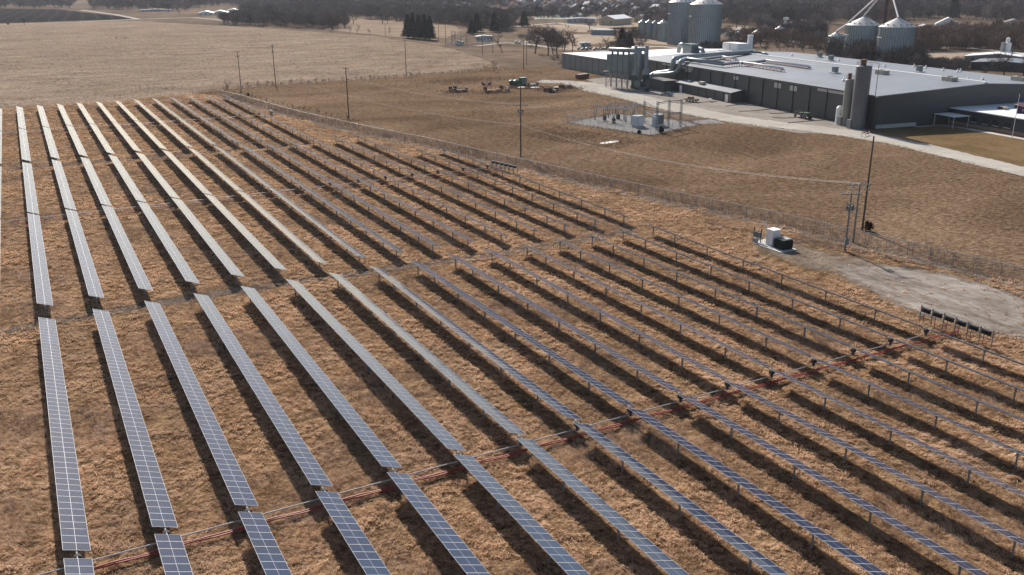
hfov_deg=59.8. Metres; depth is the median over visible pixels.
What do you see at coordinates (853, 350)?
solar tracker
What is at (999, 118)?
office wing
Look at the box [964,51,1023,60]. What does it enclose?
industrial building
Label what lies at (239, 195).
drive shaft
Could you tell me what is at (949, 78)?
rooftop unit
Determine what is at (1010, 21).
house
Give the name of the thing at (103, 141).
solar tracker
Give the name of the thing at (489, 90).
farm wagon
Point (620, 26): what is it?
dirt lot
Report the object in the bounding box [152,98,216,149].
solar tracker
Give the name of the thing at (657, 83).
equipment shed
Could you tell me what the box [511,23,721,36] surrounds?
town road
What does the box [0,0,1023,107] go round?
ground
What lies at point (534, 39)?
bare tree
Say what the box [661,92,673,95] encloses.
parked car
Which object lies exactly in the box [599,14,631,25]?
storage shed
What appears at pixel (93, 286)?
solar tracker
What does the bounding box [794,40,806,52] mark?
bare tree
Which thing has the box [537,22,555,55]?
bare tree
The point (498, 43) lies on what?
bare tree
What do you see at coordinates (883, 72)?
rooftop unit
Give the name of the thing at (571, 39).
bare tree
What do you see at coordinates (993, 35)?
hillside brush
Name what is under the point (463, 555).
solar tracker
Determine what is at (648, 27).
grain bin
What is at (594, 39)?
dirt lot
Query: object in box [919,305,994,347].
inverter rack
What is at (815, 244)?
wheel track
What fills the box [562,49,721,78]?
white roofed hall
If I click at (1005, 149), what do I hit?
factory lawn
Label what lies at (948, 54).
dirt lot
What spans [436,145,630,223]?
solar tracker
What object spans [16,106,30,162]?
solar tracker
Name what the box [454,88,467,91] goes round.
farm wagon
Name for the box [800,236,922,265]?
wheel track
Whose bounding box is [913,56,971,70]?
hillside brush
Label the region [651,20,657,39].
grain bin
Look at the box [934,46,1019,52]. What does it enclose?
town road
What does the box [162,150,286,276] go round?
solar tracker
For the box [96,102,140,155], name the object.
solar tracker
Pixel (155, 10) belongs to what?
long shed
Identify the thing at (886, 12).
grain elevator
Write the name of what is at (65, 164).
trampled track
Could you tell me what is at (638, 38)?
bare tree
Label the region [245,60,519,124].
power line
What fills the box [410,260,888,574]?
solar tracker
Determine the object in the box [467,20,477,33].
conifer
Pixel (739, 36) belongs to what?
bare tree
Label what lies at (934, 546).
solar tracker
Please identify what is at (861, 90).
storage silo
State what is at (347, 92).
utility pole
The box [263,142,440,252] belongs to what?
solar tracker
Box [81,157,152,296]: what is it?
solar tracker
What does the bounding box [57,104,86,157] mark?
solar tracker
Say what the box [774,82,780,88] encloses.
window
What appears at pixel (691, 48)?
roof collector
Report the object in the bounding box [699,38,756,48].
hillside brush
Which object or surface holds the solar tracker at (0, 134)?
on the meadow
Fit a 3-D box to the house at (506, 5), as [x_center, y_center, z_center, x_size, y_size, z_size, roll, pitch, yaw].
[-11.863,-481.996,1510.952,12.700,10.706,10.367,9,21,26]
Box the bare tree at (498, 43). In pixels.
[490,31,504,50]
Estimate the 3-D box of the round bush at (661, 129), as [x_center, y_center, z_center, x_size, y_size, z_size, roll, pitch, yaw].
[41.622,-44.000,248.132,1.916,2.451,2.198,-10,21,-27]
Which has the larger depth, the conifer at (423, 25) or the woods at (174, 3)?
the woods at (174, 3)
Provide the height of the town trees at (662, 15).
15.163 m
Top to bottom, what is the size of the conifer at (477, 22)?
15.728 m
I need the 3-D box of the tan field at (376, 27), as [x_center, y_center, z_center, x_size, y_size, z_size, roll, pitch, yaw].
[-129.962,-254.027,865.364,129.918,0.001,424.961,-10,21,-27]
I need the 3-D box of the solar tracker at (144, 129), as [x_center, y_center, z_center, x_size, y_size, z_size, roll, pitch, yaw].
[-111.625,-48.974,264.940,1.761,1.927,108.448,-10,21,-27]
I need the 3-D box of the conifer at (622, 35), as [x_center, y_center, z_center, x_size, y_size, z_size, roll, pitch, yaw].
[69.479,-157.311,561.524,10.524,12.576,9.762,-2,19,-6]
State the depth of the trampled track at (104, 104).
313.20 m
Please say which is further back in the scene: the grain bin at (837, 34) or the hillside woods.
the hillside woods
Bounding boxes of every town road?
[476,43,555,47]
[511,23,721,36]
[590,46,682,51]
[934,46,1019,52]
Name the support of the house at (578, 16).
on the green verge
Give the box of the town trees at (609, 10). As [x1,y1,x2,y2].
[508,0,668,19]
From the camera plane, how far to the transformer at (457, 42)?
595.57 m
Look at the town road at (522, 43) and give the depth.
594.89 m
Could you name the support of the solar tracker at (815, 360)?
on the meadow
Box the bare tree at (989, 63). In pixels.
[981,56,995,72]
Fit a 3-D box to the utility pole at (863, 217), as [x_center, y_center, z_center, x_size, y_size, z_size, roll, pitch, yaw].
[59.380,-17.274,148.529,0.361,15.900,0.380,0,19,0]
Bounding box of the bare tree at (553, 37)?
[542,29,568,57]
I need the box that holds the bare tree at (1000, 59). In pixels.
[988,49,1016,74]
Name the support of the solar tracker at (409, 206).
on the meadow
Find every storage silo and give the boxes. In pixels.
[837,73,854,125]
[846,59,872,128]
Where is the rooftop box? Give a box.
[722,42,748,50]
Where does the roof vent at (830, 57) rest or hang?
on the factory building at (906, 95)
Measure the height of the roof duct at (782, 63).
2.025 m
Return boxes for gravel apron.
[587,78,864,132]
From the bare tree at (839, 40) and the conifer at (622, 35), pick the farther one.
the conifer at (622, 35)
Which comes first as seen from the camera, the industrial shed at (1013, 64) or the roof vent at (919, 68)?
the roof vent at (919, 68)
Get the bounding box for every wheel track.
[704,221,876,260]
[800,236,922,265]
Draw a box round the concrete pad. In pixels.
[753,239,796,252]
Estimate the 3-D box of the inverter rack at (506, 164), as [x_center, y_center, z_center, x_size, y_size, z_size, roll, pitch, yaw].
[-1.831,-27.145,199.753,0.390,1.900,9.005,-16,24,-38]
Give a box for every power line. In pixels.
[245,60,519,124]
[276,47,516,104]
[536,129,856,183]
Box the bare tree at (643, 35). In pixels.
[635,30,647,45]
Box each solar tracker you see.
[0,108,1,163]
[0,166,0,231]
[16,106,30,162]
[22,162,52,312]
[37,105,59,159]
[38,317,94,574]
[52,160,103,304]
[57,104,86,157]
[77,103,114,154]
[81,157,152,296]
[93,309,192,574]
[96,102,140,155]
[109,155,199,290]
[115,100,167,153]
[133,99,191,150]
[136,152,244,281]
[144,301,291,574]
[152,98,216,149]
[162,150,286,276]
[170,97,240,146]
[188,96,263,145]
[189,148,327,270]
[194,293,390,574]
[205,95,288,140]
[214,146,366,264]
[223,94,308,140]
[239,144,405,258]
[241,286,489,574]
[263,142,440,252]
[286,279,589,574]
[287,140,475,247]
[310,138,509,241]
[328,272,688,574]
[333,136,541,237]
[354,134,571,232]
[370,266,788,574]
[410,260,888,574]
[413,147,603,228]
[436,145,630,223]
[448,254,987,574]
[483,248,1023,557]
[519,243,1023,496]
[551,237,1023,468]
[586,233,1023,421]
[617,228,1023,400]
[647,224,1023,364]
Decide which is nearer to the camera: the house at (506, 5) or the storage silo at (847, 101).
the storage silo at (847, 101)
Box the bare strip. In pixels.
[215,96,1023,288]
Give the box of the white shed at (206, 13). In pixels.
[198,11,214,14]
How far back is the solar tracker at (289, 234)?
157.52 m
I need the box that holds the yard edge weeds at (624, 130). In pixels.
[563,113,700,135]
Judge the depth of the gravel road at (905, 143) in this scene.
258.25 m
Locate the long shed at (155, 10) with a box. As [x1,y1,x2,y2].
[140,9,170,11]
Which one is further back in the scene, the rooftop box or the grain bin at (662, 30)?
the grain bin at (662, 30)
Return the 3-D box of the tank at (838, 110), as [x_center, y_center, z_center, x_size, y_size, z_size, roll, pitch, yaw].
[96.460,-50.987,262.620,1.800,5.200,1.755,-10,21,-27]
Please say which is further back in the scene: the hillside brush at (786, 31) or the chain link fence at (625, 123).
the hillside brush at (786, 31)
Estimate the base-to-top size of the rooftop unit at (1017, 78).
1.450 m
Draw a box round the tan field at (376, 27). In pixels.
[325,18,462,37]
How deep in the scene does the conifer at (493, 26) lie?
749.04 m
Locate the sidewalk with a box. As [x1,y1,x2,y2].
[913,124,1023,139]
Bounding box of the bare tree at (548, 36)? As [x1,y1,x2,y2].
[542,25,559,53]
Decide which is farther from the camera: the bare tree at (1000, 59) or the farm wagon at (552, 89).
the bare tree at (1000, 59)
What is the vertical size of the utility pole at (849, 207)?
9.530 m
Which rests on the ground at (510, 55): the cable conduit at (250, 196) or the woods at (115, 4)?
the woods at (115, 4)
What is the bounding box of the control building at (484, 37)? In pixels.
[475,35,492,40]
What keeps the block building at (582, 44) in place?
on the dirt lot at (568, 47)
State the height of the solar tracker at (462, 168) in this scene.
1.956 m
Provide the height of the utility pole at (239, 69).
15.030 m
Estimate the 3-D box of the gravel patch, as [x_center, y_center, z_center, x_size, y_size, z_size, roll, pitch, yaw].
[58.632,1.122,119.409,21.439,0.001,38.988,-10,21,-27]
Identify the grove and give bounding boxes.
[217,5,350,28]
[237,0,351,11]
[345,0,524,31]
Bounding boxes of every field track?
[13,18,233,23]
[82,10,138,18]
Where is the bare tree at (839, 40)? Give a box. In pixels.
[823,38,843,56]
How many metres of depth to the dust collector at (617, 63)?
351.12 m
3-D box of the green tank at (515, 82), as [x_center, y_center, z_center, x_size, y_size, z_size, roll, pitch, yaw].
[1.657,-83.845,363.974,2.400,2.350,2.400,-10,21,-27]
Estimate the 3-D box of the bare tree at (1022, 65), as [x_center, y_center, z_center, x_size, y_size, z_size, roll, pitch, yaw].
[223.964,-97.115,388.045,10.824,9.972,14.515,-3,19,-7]
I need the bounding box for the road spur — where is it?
[691,119,721,123]
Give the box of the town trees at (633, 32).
[605,27,640,47]
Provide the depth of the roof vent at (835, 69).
300.52 m
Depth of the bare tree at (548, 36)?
520.24 m
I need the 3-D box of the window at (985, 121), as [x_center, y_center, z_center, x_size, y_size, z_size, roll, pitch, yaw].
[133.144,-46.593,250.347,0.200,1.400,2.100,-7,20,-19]
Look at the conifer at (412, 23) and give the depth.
668.03 m
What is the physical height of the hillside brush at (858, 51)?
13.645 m
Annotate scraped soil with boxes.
[759,244,869,271]
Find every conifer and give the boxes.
[400,14,411,36]
[405,13,415,38]
[412,15,421,37]
[417,14,426,38]
[424,16,436,39]
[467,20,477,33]
[474,13,483,30]
[488,13,498,30]
[518,11,530,26]
[614,28,629,47]
[626,33,635,47]
[944,0,961,18]
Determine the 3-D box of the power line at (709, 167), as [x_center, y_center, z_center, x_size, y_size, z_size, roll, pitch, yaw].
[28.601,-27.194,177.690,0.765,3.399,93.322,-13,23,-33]
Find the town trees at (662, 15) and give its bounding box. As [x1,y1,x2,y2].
[634,9,667,21]
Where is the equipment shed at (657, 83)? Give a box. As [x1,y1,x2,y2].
[648,77,678,91]
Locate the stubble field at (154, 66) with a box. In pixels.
[0,21,502,107]
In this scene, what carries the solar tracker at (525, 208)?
on the meadow
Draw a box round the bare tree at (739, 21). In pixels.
[725,9,743,28]
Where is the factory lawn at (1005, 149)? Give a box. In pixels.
[876,123,1023,166]
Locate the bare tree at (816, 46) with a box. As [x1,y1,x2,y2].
[813,37,824,51]
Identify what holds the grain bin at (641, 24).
on the dirt lot at (594, 39)
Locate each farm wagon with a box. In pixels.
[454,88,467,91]
[483,85,503,91]
[527,82,540,85]
[548,87,558,92]
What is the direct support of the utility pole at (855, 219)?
on the bare strip
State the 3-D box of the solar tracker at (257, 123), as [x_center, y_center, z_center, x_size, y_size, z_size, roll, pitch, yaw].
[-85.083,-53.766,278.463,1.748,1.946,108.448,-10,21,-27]
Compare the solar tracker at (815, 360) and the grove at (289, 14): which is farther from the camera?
the grove at (289, 14)
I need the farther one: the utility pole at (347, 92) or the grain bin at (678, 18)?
the grain bin at (678, 18)
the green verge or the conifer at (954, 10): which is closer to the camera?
the conifer at (954, 10)
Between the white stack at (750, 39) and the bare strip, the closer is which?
the bare strip
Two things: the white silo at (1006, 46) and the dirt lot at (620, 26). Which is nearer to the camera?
the white silo at (1006, 46)
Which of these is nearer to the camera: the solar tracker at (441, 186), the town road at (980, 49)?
the solar tracker at (441, 186)
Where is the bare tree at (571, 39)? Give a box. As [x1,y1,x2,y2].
[564,29,578,51]
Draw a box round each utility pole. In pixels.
[234,51,241,89]
[271,45,275,84]
[343,67,348,118]
[513,87,527,154]
[523,38,523,68]
[526,34,526,64]
[842,193,861,250]
[849,182,871,241]
[861,136,874,229]
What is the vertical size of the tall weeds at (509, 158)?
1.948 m
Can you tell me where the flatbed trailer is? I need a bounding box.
[793,110,812,118]
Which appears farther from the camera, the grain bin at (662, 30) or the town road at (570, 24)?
the town road at (570, 24)
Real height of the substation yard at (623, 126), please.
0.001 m
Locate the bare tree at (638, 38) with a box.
[635,34,650,46]
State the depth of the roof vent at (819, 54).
367.52 m
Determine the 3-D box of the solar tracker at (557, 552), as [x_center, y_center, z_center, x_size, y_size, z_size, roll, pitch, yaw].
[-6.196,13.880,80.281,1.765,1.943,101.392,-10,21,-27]
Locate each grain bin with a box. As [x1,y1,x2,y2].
[638,19,644,37]
[645,19,651,38]
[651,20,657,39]
[657,19,667,40]
[667,0,694,44]
[688,0,722,47]
[826,31,843,55]
[842,15,879,58]
[874,16,915,64]
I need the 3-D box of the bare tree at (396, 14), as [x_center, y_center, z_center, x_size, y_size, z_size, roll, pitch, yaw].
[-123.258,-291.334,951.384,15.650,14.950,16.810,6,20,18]
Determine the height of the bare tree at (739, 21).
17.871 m
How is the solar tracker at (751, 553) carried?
on the meadow
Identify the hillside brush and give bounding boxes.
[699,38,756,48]
[721,24,831,48]
[755,16,831,38]
[822,35,929,64]
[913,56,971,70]
[914,19,1023,50]
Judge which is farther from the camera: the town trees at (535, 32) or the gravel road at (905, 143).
the town trees at (535, 32)
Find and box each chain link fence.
[220,90,1022,275]
[568,106,698,133]
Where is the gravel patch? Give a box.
[831,263,1023,338]
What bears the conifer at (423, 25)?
on the ground at (510, 55)
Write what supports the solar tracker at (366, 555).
on the meadow
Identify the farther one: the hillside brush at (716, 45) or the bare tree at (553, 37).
the hillside brush at (716, 45)
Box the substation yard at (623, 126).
[569,114,697,134]
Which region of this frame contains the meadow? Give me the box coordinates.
[0,93,1023,574]
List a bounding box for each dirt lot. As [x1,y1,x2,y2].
[541,24,595,31]
[557,45,604,49]
[568,33,666,45]
[595,23,637,28]
[926,50,977,58]
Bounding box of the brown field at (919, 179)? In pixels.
[196,67,1023,282]
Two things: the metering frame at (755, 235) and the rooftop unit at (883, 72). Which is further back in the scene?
the rooftop unit at (883, 72)
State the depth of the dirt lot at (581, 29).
820.82 m
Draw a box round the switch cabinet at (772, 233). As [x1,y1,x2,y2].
[766,227,780,245]
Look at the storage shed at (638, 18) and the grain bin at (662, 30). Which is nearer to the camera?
the grain bin at (662, 30)
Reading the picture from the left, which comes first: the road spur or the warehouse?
the warehouse
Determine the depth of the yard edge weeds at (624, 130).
260.11 m
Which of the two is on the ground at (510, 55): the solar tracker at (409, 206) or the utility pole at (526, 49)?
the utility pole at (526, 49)
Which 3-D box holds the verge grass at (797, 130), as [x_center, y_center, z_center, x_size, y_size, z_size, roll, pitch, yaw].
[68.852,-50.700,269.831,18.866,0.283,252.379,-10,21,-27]
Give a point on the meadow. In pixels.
(612, 553)
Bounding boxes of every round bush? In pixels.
[658,126,664,132]
[864,220,875,231]
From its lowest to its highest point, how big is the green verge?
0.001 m
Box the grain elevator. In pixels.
[837,0,898,31]
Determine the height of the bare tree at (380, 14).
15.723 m
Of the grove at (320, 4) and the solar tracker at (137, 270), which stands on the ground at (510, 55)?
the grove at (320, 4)
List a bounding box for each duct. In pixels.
[649,49,767,77]
[653,57,723,75]
[697,56,738,62]
[723,61,784,70]
[739,59,810,67]
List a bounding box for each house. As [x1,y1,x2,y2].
[501,0,508,6]
[573,13,582,17]
[935,16,959,26]
[1003,19,1020,24]
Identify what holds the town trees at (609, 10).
on the ground at (510, 55)
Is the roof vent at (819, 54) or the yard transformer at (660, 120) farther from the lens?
the roof vent at (819, 54)
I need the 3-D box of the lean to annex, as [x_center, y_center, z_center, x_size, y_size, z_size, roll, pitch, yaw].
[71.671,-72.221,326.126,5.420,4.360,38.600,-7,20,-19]
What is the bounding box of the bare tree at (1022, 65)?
[1017,56,1023,75]
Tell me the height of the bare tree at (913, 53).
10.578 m
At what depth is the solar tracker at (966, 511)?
82.71 m
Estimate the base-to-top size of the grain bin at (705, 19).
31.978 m
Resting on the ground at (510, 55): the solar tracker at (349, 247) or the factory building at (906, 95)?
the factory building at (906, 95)
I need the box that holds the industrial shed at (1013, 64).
[970,58,1023,71]
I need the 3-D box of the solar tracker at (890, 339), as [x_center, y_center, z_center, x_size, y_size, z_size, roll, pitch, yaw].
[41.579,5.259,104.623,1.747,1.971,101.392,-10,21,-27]
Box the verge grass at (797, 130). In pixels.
[540,82,1022,175]
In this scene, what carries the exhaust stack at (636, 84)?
on the gravel apron
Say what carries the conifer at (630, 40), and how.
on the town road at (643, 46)
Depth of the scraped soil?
135.70 m
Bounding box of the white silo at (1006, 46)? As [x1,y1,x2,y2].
[1000,37,1011,51]
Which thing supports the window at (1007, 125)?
in the office wing
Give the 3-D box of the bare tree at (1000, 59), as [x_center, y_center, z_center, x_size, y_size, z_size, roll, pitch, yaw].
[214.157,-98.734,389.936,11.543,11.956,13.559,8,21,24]
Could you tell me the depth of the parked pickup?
311.80 m
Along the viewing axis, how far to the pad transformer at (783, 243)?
139.80 m
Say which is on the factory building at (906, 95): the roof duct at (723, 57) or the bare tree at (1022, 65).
the roof duct at (723, 57)
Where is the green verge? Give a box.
[534,17,597,18]
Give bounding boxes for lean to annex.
[676,79,743,102]
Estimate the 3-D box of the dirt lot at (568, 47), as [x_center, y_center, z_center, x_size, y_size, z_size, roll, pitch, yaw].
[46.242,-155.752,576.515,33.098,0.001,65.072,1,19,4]
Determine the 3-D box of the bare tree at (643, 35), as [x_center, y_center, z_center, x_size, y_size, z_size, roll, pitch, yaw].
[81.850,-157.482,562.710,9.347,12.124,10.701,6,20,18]
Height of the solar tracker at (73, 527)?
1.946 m
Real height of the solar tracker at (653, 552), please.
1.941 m
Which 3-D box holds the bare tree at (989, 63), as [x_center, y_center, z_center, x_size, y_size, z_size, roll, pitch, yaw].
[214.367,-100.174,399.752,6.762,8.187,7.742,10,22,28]
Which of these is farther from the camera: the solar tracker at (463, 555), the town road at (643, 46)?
the town road at (643, 46)
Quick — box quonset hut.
[591,28,616,35]
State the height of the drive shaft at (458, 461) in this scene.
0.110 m
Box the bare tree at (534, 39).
[529,24,558,53]
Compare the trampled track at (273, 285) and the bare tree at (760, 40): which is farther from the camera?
the bare tree at (760, 40)
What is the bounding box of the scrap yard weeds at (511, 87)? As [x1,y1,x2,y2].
[433,85,584,94]
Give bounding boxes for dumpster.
[575,73,588,78]
[664,85,670,90]
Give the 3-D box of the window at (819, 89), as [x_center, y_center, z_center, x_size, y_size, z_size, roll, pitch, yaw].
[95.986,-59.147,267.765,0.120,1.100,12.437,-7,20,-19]
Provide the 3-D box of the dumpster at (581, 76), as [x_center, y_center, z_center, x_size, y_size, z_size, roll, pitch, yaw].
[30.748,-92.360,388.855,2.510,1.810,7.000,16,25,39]
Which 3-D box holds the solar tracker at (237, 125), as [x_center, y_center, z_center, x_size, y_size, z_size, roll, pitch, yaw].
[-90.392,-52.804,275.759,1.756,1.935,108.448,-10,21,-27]
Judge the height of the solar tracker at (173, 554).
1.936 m
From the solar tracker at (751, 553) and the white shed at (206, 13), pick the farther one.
the white shed at (206, 13)
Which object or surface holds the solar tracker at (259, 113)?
on the meadow
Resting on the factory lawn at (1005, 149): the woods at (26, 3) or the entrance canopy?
the entrance canopy
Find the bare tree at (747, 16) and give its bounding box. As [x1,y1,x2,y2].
[742,9,753,27]
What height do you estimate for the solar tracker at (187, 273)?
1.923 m
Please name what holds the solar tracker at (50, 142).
on the meadow
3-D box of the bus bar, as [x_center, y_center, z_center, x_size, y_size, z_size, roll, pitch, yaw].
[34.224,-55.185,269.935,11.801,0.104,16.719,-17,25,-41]
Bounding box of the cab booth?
[519,77,526,84]
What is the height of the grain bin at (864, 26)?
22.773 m
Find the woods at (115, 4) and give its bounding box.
[86,0,510,9]
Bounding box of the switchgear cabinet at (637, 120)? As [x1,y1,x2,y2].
[629,113,645,127]
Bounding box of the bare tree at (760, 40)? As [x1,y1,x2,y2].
[753,33,765,46]
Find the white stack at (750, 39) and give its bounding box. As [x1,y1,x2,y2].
[747,35,753,49]
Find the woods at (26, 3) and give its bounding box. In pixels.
[0,0,77,8]
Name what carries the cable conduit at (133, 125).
on the meadow
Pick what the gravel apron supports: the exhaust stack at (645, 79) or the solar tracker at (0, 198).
the exhaust stack at (645, 79)
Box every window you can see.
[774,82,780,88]
[789,85,796,91]
[817,88,843,94]
[970,117,976,122]
[982,119,988,124]
[992,121,998,126]
[1003,123,1010,128]
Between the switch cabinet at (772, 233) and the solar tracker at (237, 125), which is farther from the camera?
the solar tracker at (237, 125)
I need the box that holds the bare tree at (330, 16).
[317,8,342,29]
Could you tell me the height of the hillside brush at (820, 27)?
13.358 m
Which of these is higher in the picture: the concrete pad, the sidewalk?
the sidewalk
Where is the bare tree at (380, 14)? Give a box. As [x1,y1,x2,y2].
[369,9,391,22]
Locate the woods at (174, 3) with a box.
[137,0,191,10]
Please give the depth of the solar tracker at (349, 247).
160.65 m
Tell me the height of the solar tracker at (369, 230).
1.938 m
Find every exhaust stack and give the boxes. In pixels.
[630,46,642,88]
[641,45,649,87]
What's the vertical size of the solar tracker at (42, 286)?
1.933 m
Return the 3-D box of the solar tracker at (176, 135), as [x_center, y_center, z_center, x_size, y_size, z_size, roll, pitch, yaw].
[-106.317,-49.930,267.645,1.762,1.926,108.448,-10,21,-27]
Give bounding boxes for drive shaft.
[1,167,490,221]
[9,115,252,132]
[38,333,930,574]
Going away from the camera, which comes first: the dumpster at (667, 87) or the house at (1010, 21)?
the dumpster at (667, 87)
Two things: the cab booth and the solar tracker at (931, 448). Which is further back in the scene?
the cab booth
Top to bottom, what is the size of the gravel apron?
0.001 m
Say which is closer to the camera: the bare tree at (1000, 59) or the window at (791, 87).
the window at (791, 87)
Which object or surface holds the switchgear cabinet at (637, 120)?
on the substation yard at (623, 126)
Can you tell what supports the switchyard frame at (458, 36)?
on the ground at (510, 55)
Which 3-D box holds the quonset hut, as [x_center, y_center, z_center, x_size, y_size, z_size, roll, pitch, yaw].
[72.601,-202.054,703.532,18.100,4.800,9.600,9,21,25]
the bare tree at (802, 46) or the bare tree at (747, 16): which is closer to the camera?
the bare tree at (802, 46)
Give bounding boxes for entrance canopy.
[934,112,968,127]
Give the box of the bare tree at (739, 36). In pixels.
[728,32,741,40]
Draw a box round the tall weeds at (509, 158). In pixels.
[194,65,1023,283]
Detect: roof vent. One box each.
[817,52,823,57]
[826,55,835,60]
[829,66,840,73]
[913,65,924,71]
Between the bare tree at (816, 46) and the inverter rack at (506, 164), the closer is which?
the inverter rack at (506, 164)
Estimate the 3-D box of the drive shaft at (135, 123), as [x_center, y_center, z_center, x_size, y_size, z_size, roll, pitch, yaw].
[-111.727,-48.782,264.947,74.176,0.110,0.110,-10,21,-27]
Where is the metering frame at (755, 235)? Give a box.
[752,220,766,242]
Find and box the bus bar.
[595,102,637,109]
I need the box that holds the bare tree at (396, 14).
[390,8,401,20]
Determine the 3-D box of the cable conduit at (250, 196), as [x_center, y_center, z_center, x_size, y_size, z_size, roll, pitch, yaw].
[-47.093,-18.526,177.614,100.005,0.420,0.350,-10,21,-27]
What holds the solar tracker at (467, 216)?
on the meadow
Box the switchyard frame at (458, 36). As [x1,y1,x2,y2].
[451,31,467,44]
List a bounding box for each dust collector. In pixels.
[603,47,640,88]
[628,47,645,83]
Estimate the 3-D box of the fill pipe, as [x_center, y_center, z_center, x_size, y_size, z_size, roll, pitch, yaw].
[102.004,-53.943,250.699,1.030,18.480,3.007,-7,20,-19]
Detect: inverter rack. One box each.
[491,159,517,173]
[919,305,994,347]
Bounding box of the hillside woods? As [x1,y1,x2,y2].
[693,0,1023,24]
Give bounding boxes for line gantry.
[643,99,687,130]
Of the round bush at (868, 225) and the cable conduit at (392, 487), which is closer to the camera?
the cable conduit at (392, 487)
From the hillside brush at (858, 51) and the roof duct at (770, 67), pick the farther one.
the hillside brush at (858, 51)
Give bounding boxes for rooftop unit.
[875,69,889,74]
[941,76,957,81]
[1010,76,1023,81]
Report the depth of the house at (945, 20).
744.62 m
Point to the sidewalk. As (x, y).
(948, 125)
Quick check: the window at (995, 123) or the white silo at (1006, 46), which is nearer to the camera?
the window at (995, 123)
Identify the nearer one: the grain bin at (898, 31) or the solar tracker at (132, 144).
the solar tracker at (132, 144)
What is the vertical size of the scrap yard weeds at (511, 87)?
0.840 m
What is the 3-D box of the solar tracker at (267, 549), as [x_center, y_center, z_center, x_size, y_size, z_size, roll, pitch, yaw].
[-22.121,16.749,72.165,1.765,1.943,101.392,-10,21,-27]
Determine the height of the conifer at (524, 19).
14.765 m
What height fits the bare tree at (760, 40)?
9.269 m
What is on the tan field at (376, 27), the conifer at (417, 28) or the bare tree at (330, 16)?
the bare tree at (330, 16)
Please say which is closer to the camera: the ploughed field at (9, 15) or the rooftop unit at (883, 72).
the rooftop unit at (883, 72)
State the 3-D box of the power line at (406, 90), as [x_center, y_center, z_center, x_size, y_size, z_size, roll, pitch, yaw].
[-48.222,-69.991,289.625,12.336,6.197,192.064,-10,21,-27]
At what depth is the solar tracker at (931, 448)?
88.85 m
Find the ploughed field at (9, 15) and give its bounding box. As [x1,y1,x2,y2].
[0,8,130,22]
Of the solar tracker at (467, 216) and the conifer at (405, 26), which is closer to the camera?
the solar tracker at (467, 216)
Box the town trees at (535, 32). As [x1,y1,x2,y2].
[517,26,567,47]
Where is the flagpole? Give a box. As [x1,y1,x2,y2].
[1011,94,1023,138]
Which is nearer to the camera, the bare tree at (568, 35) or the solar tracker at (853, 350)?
the solar tracker at (853, 350)
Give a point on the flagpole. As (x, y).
(1020, 110)
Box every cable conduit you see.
[2,169,497,224]
[4,116,260,134]
[93,330,957,569]
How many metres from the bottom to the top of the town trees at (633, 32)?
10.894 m
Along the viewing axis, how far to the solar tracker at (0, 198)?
170.73 m
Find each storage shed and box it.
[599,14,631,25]
[634,14,652,21]
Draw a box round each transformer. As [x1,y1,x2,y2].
[455,40,463,45]
[650,112,664,126]
[773,236,792,249]
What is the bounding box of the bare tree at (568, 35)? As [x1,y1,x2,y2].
[561,24,576,51]
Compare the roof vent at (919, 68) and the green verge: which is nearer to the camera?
the roof vent at (919, 68)
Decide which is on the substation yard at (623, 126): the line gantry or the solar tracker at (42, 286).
the line gantry
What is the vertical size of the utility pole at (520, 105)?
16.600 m
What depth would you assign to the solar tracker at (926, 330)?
113.04 m
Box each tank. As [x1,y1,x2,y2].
[513,79,519,85]
[835,106,841,123]
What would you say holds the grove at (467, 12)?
on the ground at (510, 55)
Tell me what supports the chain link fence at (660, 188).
on the bare strip
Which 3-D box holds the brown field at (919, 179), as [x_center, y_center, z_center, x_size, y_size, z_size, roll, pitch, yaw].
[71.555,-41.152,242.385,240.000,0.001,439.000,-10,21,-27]
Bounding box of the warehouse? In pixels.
[566,18,594,22]
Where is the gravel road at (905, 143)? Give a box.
[537,80,1023,175]
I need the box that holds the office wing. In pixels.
[949,103,1023,136]
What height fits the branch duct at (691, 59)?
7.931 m
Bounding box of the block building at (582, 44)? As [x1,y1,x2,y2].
[579,42,590,46]
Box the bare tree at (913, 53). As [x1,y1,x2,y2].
[905,48,927,64]
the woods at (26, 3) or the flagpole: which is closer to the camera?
the flagpole
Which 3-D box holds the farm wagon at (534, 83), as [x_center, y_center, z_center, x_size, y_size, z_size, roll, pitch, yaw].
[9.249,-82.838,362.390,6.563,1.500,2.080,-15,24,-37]
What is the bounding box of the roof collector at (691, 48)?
[676,42,704,52]
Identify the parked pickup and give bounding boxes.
[684,96,698,101]
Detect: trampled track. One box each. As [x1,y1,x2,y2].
[0,229,639,334]
[2,99,204,111]
[2,144,309,171]
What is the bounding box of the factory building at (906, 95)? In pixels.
[640,49,1023,128]
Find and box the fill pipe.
[870,62,878,129]

